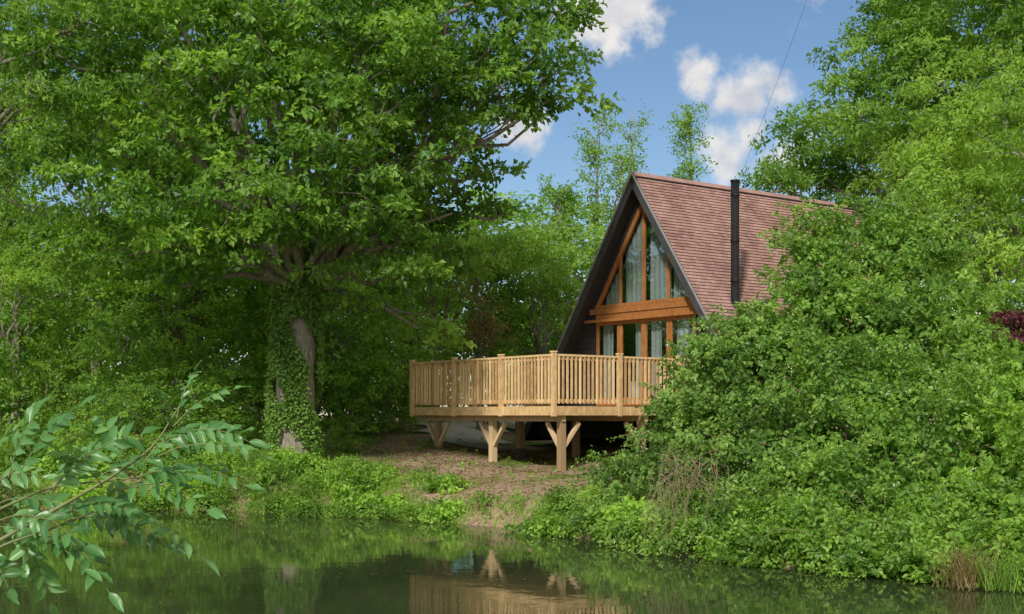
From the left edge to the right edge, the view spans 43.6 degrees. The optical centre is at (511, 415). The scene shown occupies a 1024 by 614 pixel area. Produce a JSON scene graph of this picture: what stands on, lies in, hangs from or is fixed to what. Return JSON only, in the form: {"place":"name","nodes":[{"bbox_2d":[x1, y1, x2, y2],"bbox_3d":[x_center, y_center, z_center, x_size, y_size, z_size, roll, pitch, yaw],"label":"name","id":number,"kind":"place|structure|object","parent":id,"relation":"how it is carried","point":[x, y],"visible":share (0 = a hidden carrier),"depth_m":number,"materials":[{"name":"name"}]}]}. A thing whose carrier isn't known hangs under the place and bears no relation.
{"place":"outdoors","nodes":[
{"label":"outdoors","id":0,"kind":"place"},
{"bbox_2d":[415,421,525,450],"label":"path","id":1,"kind":"structure","parent":0,"point":[472,435],"depth_m":34.53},
{"bbox_2d":[0,416,1018,586],"bbox_3d":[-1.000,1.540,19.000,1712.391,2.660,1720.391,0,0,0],"label":"ground","id":2,"kind":"structure","parent":0,"point":[509,436],"depth_m":27.45,"materials":[{"name":"brown soil"}]},
{"bbox_2d":[0,337,20,425],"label":"woodland shrub","id":3,"kind":"object","parent":2,"relation":"on","point":[2,361],"visible":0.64,"depth_m":29.86,"materials":[{"name":"green plant"}]},
{"bbox_2d":[0,425,20,446],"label":"woodland shrub","id":4,"kind":"object","parent":2,"relation":"on","point":[8,431],"visible":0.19,"depth_m":28.87,"materials":[{"name":"green plant"}]},
{"bbox_2d":[0,56,52,280],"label":"woodland tree","id":5,"kind":"object","parent":2,"relation":"on","point":[10,212],"visible":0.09,"depth_m":45.32,"materials":[{"name":"green plant"}]},
{"bbox_2d":[0,147,67,341],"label":"woodland tree","id":6,"kind":"object","parent":2,"relation":"on","point":[33,193],"visible":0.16,"depth_m":39.58,"materials":[{"name":"green plant"}]},
{"bbox_2d":[0,302,73,432],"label":"woodland shrub","id":7,"kind":"object","parent":2,"relation":"on","point":[5,317],"visible":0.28,"depth_m":33.70,"materials":[{"name":"green plant"}]},
{"bbox_2d":[0,281,74,418],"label":"woodland shrub","id":8,"kind":"object","parent":2,"relation":"on","point":[44,351],"visible":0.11,"depth_m":39.34,"materials":[{"name":"green plant"}]},
{"bbox_2d":[0,240,86,431],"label":"woodland tree","id":9,"kind":"object","parent":2,"relation":"on","point":[20,279],"visible":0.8,"depth_m":33.43,"materials":[{"name":"green plant"}]},
{"bbox_2d":[6,419,92,447],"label":"woodland shrub","id":10,"kind":"object","parent":2,"relation":"on","point":[52,434],"visible":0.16,"depth_m":29.25,"materials":[{"name":"green plant"}]},
{"bbox_2d":[0,341,101,440],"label":"woodland shrub","id":11,"kind":"object","parent":2,"relation":"on","point":[15,393],"visible":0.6,"depth_m":29.68,"materials":[{"name":"green plant"}]},
{"bbox_2d":[0,56,122,421],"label":"woodland tree","id":12,"kind":"object","parent":2,"relation":"on","point":[53,197],"visible":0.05,"depth_m":45.74,"materials":[{"name":"green plant"}]},
{"bbox_2d":[0,266,129,417],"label":"woodland tree","id":13,"kind":"object","parent":2,"relation":"on","point":[69,337],"depth_m":53.94,"materials":[{"name":"green plant"}]},
{"bbox_2d":[20,291,117,421],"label":"woodland shrub","id":14,"kind":"object","parent":2,"relation":"on","point":[64,323],"visible":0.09,"depth_m":39.30,"materials":[{"name":"green plant"}]},
{"bbox_2d":[22,312,115,420],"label":"woodland shrub","id":15,"kind":"object","parent":2,"relation":"on","point":[86,329],"visible":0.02,"depth_m":52.90,"materials":[{"name":"green plant"}]},
{"bbox_2d":[0,0,167,253],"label":"ash tree","id":16,"kind":"object","parent":2,"relation":"on","point":[18,89],"visible":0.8,"depth_m":25.53,"materials":[{"name":"green plant"}]},
{"bbox_2d":[17,317,154,428],"bbox_3d":[-11.622,-1.015,34.968,3.925,3.421,3.044,0,0,-13],"label":"woodland shrub","id":17,"kind":"object","parent":2,"relation":"on","point":[65,366],"visible":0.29,"depth_m":34.61,"materials":[{"name":"green plant"}]},
{"bbox_2d":[22,210,188,423],"bbox_3d":[-10.827,-2.590,36.022,4.496,6.224,4.528,0,0,31],"label":"woodland tree","id":18,"kind":"object","parent":2,"relation":"on","point":[103,295],"visible":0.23,"depth_m":35.38,"materials":[{"name":"green plant"}]},
{"bbox_2d":[53,375,162,451],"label":"woodland shrub","id":19,"kind":"object","parent":2,"relation":"on","point":[88,425],"visible":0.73,"depth_m":28.27,"materials":[{"name":"green plant"}]},
{"bbox_2d":[0,59,218,419],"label":"woodland tree","id":20,"kind":"object","parent":2,"relation":"on","point":[52,235],"visible":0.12,"depth_m":37.94,"materials":[{"name":"green plant"}]},
{"bbox_2d":[60,371,184,444],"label":"woodland shrub","id":21,"kind":"object","parent":2,"relation":"on","point":[141,427],"visible":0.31,"depth_m":30.19,"materials":[{"name":"green plant"}]},
{"bbox_2d":[0,360,276,613],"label":"elder shrub","id":22,"kind":"object","parent":2,"relation":"on","point":[120,504],"visible":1,"depth_m":4.27,"materials":[{"name":"green plant"}]},
{"bbox_2d":[66,301,212,439],"bbox_3d":[-9.502,-0.821,32.727,4.281,4.064,3.760,0,0,-36],"label":"woodland shrub","id":23,"kind":"object","parent":2,"relation":"on","point":[152,358],"visible":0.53,"depth_m":32.13,"materials":[{"name":"green plant"}]},
{"bbox_2d":[93,294,225,423],"bbox_3d":[-10.299,-1.445,36.692,3.598,4.601,4.638,0,0,11],"label":"woodland shrub","id":24,"kind":"object","parent":2,"relation":"on","point":[170,379],"visible":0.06,"depth_m":36.36,"materials":[{"name":"green plant"}]},
{"bbox_2d":[62,191,266,383],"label":"woodland tree","id":25,"kind":"object","parent":2,"relation":"on","point":[111,209],"depth_m":53.68,"materials":[{"name":"green plant"}]},
{"bbox_2d":[109,338,219,412],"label":"woodland shrub","id":26,"kind":"object","parent":2,"relation":"on","point":[154,375],"visible":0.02,"depth_m":50.67,"materials":[{"name":"green plant"}]},
{"bbox_2d":[35,36,300,422],"bbox_3d":[-9.290,-4.802,36.745,6.999,10.670,9.532,0,0,29],"label":"woodland tree","id":27,"kind":"object","parent":2,"relation":"on","point":[206,296],"visible":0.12,"depth_m":35.37,"materials":[{"name":"green plant"}]},
{"bbox_2d":[96,136,266,420],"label":"woodland tree","id":28,"kind":"object","parent":2,"relation":"on","point":[230,317],"visible":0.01,"depth_m":47.87,"materials":[{"name":"green plant"}]},
{"bbox_2d":[106,242,261,428],"bbox_3d":[-8.629,-2.053,34.254,3.934,5.335,3.962,0,0,-6],"label":"woodland tree","id":29,"kind":"object","parent":2,"relation":"on","point":[184,293],"visible":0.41,"depth_m":33.94,"materials":[{"name":"green plant"}]},
{"bbox_2d":[153,396,217,443],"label":"woodland shrub","id":30,"kind":"object","parent":2,"relation":"on","point":[191,421],"visible":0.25,"depth_m":29.68,"materials":[{"name":"green plant"}]},
{"bbox_2d":[125,360,268,445],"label":"woodland shrub","id":31,"kind":"object","parent":2,"relation":"on","point":[211,381],"visible":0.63,"depth_m":29.79,"materials":[{"name":"green plant"}]},
{"bbox_2d":[153,306,269,415],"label":"woodland shrub","id":32,"kind":"object","parent":2,"relation":"on","point":[223,352],"visible":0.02,"depth_m":49.81,"materials":[{"name":"green plant"}]},
{"bbox_2d":[174,317,269,429],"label":"woodland shrub","id":33,"kind":"object","parent":2,"relation":"on","point":[255,354],"visible":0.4,"depth_m":33.99,"materials":[{"name":"green plant"}]},
{"bbox_2d":[111,0,337,420],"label":"woodland tree","id":34,"kind":"object","parent":2,"relation":"on","point":[252,205],"visible":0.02,"depth_m":43.81,"materials":[{"name":"green plant"}]},
{"bbox_2d":[192,402,264,443],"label":"woodland shrub","id":35,"kind":"object","parent":2,"relation":"on","point":[203,418],"visible":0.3,"depth_m":29.73,"materials":[{"name":"green plant"}]},
{"bbox_2d":[211,243,333,370],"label":"woodland tree","id":36,"kind":"object","parent":2,"relation":"on","point":[264,288],"visible":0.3,"depth_m":34.94,"materials":[{"name":"green plant"}]},
{"bbox_2d":[215,299,337,420],"bbox_3d":[-7.586,-1.462,40.087,3.598,4.601,4.638,0,0,-20],"label":"woodland shrub","id":37,"kind":"object","parent":2,"relation":"on","point":[261,406],"visible":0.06,"depth_m":39.32,"materials":[{"name":"green plant"}]},
{"bbox_2d":[1,438,603,539],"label":"grass","id":38,"kind":"structure","parent":2,"relation":"on","point":[378,464],"depth_m":25.77,"materials":[{"name":"green plant"}]},
{"bbox_2d":[233,305,383,430],"bbox_3d":[-5.207,-1.032,33.713,4.281,3.845,3.760,0,0,-20],"label":"woodland shrub","id":39,"kind":"object","parent":2,"relation":"on","point":[328,318],"visible":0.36,"depth_m":33.38,"materials":[{"name":"green plant"}]},
{"bbox_2d":[0,0,624,458],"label":"oak tree","id":40,"kind":"object","parent":2,"relation":"on","point":[362,192],"visible":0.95,"depth_m":26.44,"materials":[{"name":"green plant"}]},
{"bbox_2d":[263,246,326,459],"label":"ivy plant","id":41,"kind":"object","parent":40,"relation":"attached to","point":[280,310],"visible":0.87,"depth_m":27.74,"materials":[{"name":"green plant"}]},
{"bbox_2d":[227,307,398,364],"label":"woodland tree","id":42,"kind":"object","parent":2,"relation":"on","point":[259,333],"visible":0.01,"depth_m":57.11,"materials":[{"name":"green plant"}]},
{"bbox_2d":[256,278,404,422],"bbox_3d":[-5.359,-1.699,39.705,4.444,5.464,5.060,0,0,45],"label":"woodland shrub","id":43,"kind":"object","parent":2,"relation":"on","point":[331,401],"visible":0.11,"depth_m":39.53,"materials":[{"name":"green plant"}]},
{"bbox_2d":[264,268,397,430],"bbox_3d":[-4.980,-1.844,34.470,3.372,4.891,3.396,0,0,-44],"label":"woodland tree","id":44,"kind":"object","parent":2,"relation":"on","point":[352,285],"visible":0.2,"depth_m":34.44,"materials":[{"name":"green plant"}]},
{"bbox_2d":[320,338,375,417],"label":"woodland shrub","id":45,"kind":"object","parent":2,"relation":"on","point":[324,400],"visible":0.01,"depth_m":53.17,"materials":[{"name":"green plant"}]},
{"bbox_2d":[241,12,461,421],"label":"woodland tree","id":46,"kind":"object","parent":2,"relation":"on","point":[326,129],"visible":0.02,"depth_m":43.46,"materials":[{"name":"green plant"}]},
{"bbox_2d":[321,415,383,455],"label":"woodland shrub","id":47,"kind":"object","parent":2,"relation":"on","point":[348,438],"visible":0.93,"depth_m":30.43,"materials":[{"name":"green plant"}]},
{"bbox_2d":[315,355,408,437],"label":"woodland shrub","id":48,"kind":"object","parent":2,"relation":"on","point":[359,401],"visible":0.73,"depth_m":33.07,"materials":[{"name":"green plant"}]},
{"bbox_2d":[291,150,433,420],"bbox_3d":[-4.539,-3.658,37.942,5.620,8.564,5.660,0,0,38],"label":"woodland tree","id":49,"kind":"object","parent":2,"relation":"on","point":[392,303],"visible":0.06,"depth_m":38.08,"materials":[{"name":"green plant"}]},
{"bbox_2d":[356,354,417,429],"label":"woodland shrub","id":50,"kind":"object","parent":2,"relation":"on","point":[374,375],"visible":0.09,"depth_m":35.18,"materials":[{"name":"green plant"}]},
{"bbox_2d":[337,245,461,421],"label":"woodland tree","id":51,"kind":"object","parent":2,"relation":"on","point":[408,291],"visible":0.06,"depth_m":42.28,"materials":[{"name":"green plant"}]},
{"bbox_2d":[342,322,459,433],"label":"woodland shrub","id":52,"kind":"object","parent":2,"relation":"on","point":[379,360],"visible":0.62,"depth_m":33.67,"materials":[{"name":"green plant"}]},
{"bbox_2d":[345,306,458,421],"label":"woodland shrub","id":53,"kind":"object","parent":2,"relation":"on","point":[415,367],"visible":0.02,"depth_m":50.89,"materials":[{"name":"green plant"}]},
{"bbox_2d":[385,278,462,420],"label":"woodland tree","id":54,"kind":"object","parent":2,"relation":"on","point":[420,320],"depth_m":58.08,"materials":[{"name":"green plant"}]},
{"bbox_2d":[386,342,463,421],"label":"woodland shrub","id":55,"kind":"object","parent":2,"relation":"on","point":[422,343],"visible":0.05,"depth_m":40.70,"materials":[{"name":"green plant"}]},
{"bbox_2d":[386,230,522,421],"bbox_3d":[-2.124,-2.443,36.938,3.962,5.869,3.934,0,0,-29],"label":"woodland tree","id":56,"kind":"object","parent":2,"relation":"on","point":[434,307],"visible":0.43,"depth_m":36.49,"materials":[{"name":"green plant"}]},
{"bbox_2d":[438,258,519,430],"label":"tree","id":57,"kind":"object","parent":2,"relation":"on","point":[489,323],"visible":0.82,"depth_m":34.65,"materials":[{"name":"green plant"}]},
{"bbox_2d":[426,305,542,406],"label":"woodland shrub","id":58,"kind":"object","parent":2,"relation":"on","point":[523,327],"visible":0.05,"depth_m":50.97,"materials":[{"name":"green plant"}]},
{"bbox_2d":[309,439,667,500],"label":"leaf litter","id":59,"kind":"object","parent":2,"relation":"on","point":[512,482],"visible":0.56,"depth_m":28.74,"materials":[{"name":"brown plant"}]},
{"bbox_2d":[414,198,567,421],"bbox_3d":[-0.518,-3.092,40.221,5.377,7.292,5.339,0,0,35],"label":"woodland tree","id":60,"kind":"object","parent":2,"relation":"on","point":[485,223],"visible":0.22,"depth_m":39.62,"materials":[{"name":"green plant"}]},
{"bbox_2d":[439,225,572,428],"bbox_3d":[-0.564,-2.559,38.975,4.245,6.402,4.215,0,0,-35],"label":"woodland tree","id":61,"kind":"object","parent":2,"relation":"on","point":[500,240],"visible":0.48,"depth_m":38.34,"materials":[{"name":"green plant"}]},
{"bbox_2d":[0,419,1023,591],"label":"bank vegetation","id":62,"kind":"object","parent":2,"relation":"on","point":[370,502],"visible":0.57,"depth_m":23.30,"materials":[{"name":"green plant"}]},
{"bbox_2d":[419,186,605,405],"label":"woodland tree","id":63,"kind":"object","parent":2,"relation":"on","point":[523,211],"visible":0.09,"depth_m":55.87,"materials":[{"name":"green plant"}]},
{"bbox_2d":[485,243,581,381],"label":"woodland tree","id":64,"kind":"object","parent":2,"relation":"on","point":[545,276],"visible":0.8,"depth_m":37.84,"materials":[{"name":"green plant"}]},
{"bbox_2d":[506,335,561,405],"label":"woodland shrub","id":65,"kind":"object","parent":2,"relation":"on","point":[555,342],"visible":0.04,"depth_m":39.44,"materials":[{"name":"green plant"}]},
{"bbox_2d":[516,173,589,304],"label":"birch tree","id":66,"kind":"object","parent":2,"relation":"on","point":[568,210],"visible":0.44,"depth_m":44.84,"materials":[{"name":"green plant"}]},
{"bbox_2d":[504,218,606,365],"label":"woodland tree","id":67,"kind":"object","parent":2,"relation":"on","point":[575,254],"visible":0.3,"depth_m":41.88,"materials":[{"name":"green plant"}]},
{"bbox_2d":[409,351,704,471],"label":"timber deck","id":68,"kind":"structure","parent":2,"relation":"on","point":[523,385],"depth_m":28.61,"materials":[{"name":"brown wood"}]},
{"bbox_2d":[631,368,674,405],"bbox_3d":[3.661,-0.735,32.761,0.803,0.970,1.006,0,0,-37],"label":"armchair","id":69,"kind":"object","parent":68,"relation":"on","point":[650,384],"visible":0.04,"depth_m":32.83,"materials":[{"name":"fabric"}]},
{"bbox_2d":[554,223,605,338],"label":"woodland tree","id":70,"kind":"object","parent":2,"relation":"on","point":[585,244],"visible":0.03,"depth_m":43.93,"materials":[{"name":"green plant"}]},
{"bbox_2d":[568,102,622,281],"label":"birch tree","id":71,"kind":"object","parent":2,"relation":"on","point":[590,150],"visible":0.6,"depth_m":45.91,"materials":[{"name":"green plant"}]},
{"bbox_2d":[587,143,647,234],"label":"birch tree","id":72,"kind":"object","parent":2,"relation":"on","point":[626,161],"visible":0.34,"depth_m":44.88,"materials":[{"name":"green plant"}]},
{"bbox_2d":[600,99,653,225],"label":"birch tree","id":73,"kind":"object","parent":2,"relation":"on","point":[630,138],"visible":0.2,"depth_m":48.02,"materials":[{"name":"green plant"}]},
{"bbox_2d":[533,416,791,564],"bbox_3d":[2.408,0.936,19.663,3.166,2.103,6.796,0,0,-12],"label":"bramble shrub","id":74,"kind":"object","parent":2,"relation":"on","point":[618,472],"visible":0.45,"depth_m":19.93,"materials":[{"name":"green plant"}]},
{"bbox_2d":[639,444,728,542],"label":"dead twigs","id":75,"kind":"object","parent":2,"relation":"on","point":[682,480],"visible":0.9,"depth_m":18.14,"materials":[{"name":"brown plant"}]},
{"bbox_2d":[660,101,717,181],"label":"birch tree","id":76,"kind":"object","parent":2,"relation":"on","point":[686,131],"visible":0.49,"depth_m":45.81,"materials":[{"name":"green plant"}]},
{"bbox_2d":[525,172,949,441],"bbox_3d":[6.380,-2.635,34.050,8.611,6.729,9.124,0,0,-37],"label":"frame cabin","id":77,"kind":"object","parent":2,"relation":"on","point":[672,254],"visible":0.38,"depth_m":32.10,"materials":[{"name":"tile"}]},
{"bbox_2d":[596,321,618,405],"bbox_3d":[2.532,-1.330,32.852,0.205,2.160,0.892,0,0,-37],"label":"door","id":78,"kind":"structure","parent":77,"relation":"in","point":[607,326],"depth_m":33.03,"materials":[{"name":"brown glass"}]},
{"bbox_2d":[619,319,643,404],"bbox_3d":[3.070,-1.330,32.130,0.199,2.160,0.892,0,0,-37],"label":"door","id":79,"kind":"structure","parent":77,"relation":"in","point":[639,322],"depth_m":32.08,"materials":[{"name":"brown glass"}]},
{"bbox_2d":[595,204,689,308],"bbox_3d":[3.328,-4.039,31.761,0.202,2.681,3.669,0,0,-37],"label":"window","id":80,"kind":"structure","parent":77,"relation":"in","point":[661,266],"depth_m":31.96,"materials":[{"name":"clear glass"}]},
{"bbox_2d":[643,316,668,404],"bbox_3d":[3.605,-1.330,31.410,0.234,2.160,0.893,0,0,-40],"label":"door","id":81,"kind":"structure","parent":77,"relation":"in","point":[656,323],"depth_m":31.61,"materials":[{"name":"brown glass"}]},
{"bbox_2d":[669,314,695,368],"bbox_3d":[4.151,-1.330,30.691,0.203,2.160,0.892,0,0,-37],"label":"door","id":82,"kind":"structure","parent":77,"relation":"in","point":[681,329],"depth_m":30.88,"materials":[{"name":"brown glass"}]},
{"bbox_2d":[739,1,806,178],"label":"overhead cable","id":83,"kind":"object","parent":77,"relation":"attached to","point":[775,85],"visible":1,"depth_m":29.94,"materials":[{"name":"black metal"}]},
{"bbox_2d":[625,296,895,506],"bbox_3d":[3.859,-0.027,19.983,4.209,3.921,5.174,0,0,0],"label":"hawthorn shrub","id":84,"kind":"object","parent":2,"relation":"on","point":[721,364],"visible":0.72,"depth_m":20.05,"materials":[{"name":"green plant"}]},
{"bbox_2d":[700,299,1023,582],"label":"bramble shrub","id":85,"kind":"object","parent":2,"relation":"on","point":[883,440],"visible":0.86,"depth_m":17.09,"materials":[{"name":"green plant"}]},
{"bbox_2d":[727,168,1023,475],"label":"hazel shrub","id":86,"kind":"object","parent":2,"relation":"on","point":[839,283],"visible":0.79,"depth_m":20.76,"materials":[{"name":"green plant"}]},
{"bbox_2d":[734,0,1023,278],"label":"ash tree","id":87,"kind":"object","parent":2,"relation":"on","point":[919,31],"visible":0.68,"depth_m":36.58,"materials":[{"name":"green plant"}]},
{"bbox_2d":[845,34,1023,352],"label":"ash tree","id":88,"kind":"object","parent":2,"relation":"on","point":[1002,177],"visible":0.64,"depth_m":29.04,"materials":[{"name":"green plant"}]},
{"bbox_2d":[863,195,1020,309],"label":"woodland tree","id":89,"kind":"object","parent":2,"relation":"on","point":[944,257],"visible":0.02,"depth_m":55.15,"materials":[{"name":"green plant"}]},
{"bbox_2d":[896,87,1023,329],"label":"woodland tree","id":90,"kind":"object","parent":2,"relation":"on","point":[999,273],"visible":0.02,"depth_m":40.78,"materials":[{"name":"green plant"}]},
{"bbox_2d":[904,316,1023,584],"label":"bramble shrub","id":91,"kind":"object","parent":2,"relation":"on","point":[1007,475],"visible":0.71,"depth_m":16.52,"materials":[{"name":"green plant"}]},
{"bbox_2d":[912,530,1017,592],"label":"sedge tuft","id":92,"kind":"object","parent":2,"relation":"on","point":[960,582],"visible":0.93,"depth_m":14.31,"materials":[{"name":"brown plant"}]},
{"bbox_2d":[915,298,1023,437],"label":"woodland shrub","id":93,"kind":"object","parent":2,"relation":"on","point":[988,324],"visible":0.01,"depth_m":32.50,"materials":[{"name":"green plant"}]},
{"bbox_2d":[938,228,1021,329],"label":"woodland tree","id":94,"kind":"object","parent":2,"relation":"on","point":[999,267],"depth_m":55.51,"materials":[{"name":"green plant"}]},
{"bbox_2d":[958,539,1023,593],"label":"sedge tuft","id":95,"kind":"object","parent":2,"relation":"on","point":[1005,583],"visible":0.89,"depth_m":14.14,"materials":[{"name":"green plant"}]},
{"bbox_2d":[989,307,1023,394],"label":"copper beech tree","id":96,"kind":"object","parent":2,"relation":"on","point":[1012,316],"visible":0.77,"depth_m":19.49,"materials":[{"name":"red plant"}]},
{"bbox_2d":[0,508,1023,613],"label":"water","id":97,"kind":"structure","parent":0,"point":[375,577],"depth_m":15.21,"materials":[{"name":"green liquid"}]},
{"bbox_2d":[159,540,892,613],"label":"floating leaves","id":98,"kind":"object","parent":97,"relation":"on","point":[560,580],"visible":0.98,"depth_m":15.36,"materials":[{"name":"green plant"}]},
{"bbox_2d":[0,0,1023,415],"label":"sky","id":99,"kind":"structure","parent":0,"point":[729,56],"materials":[{"name":"blue"}]}
]}

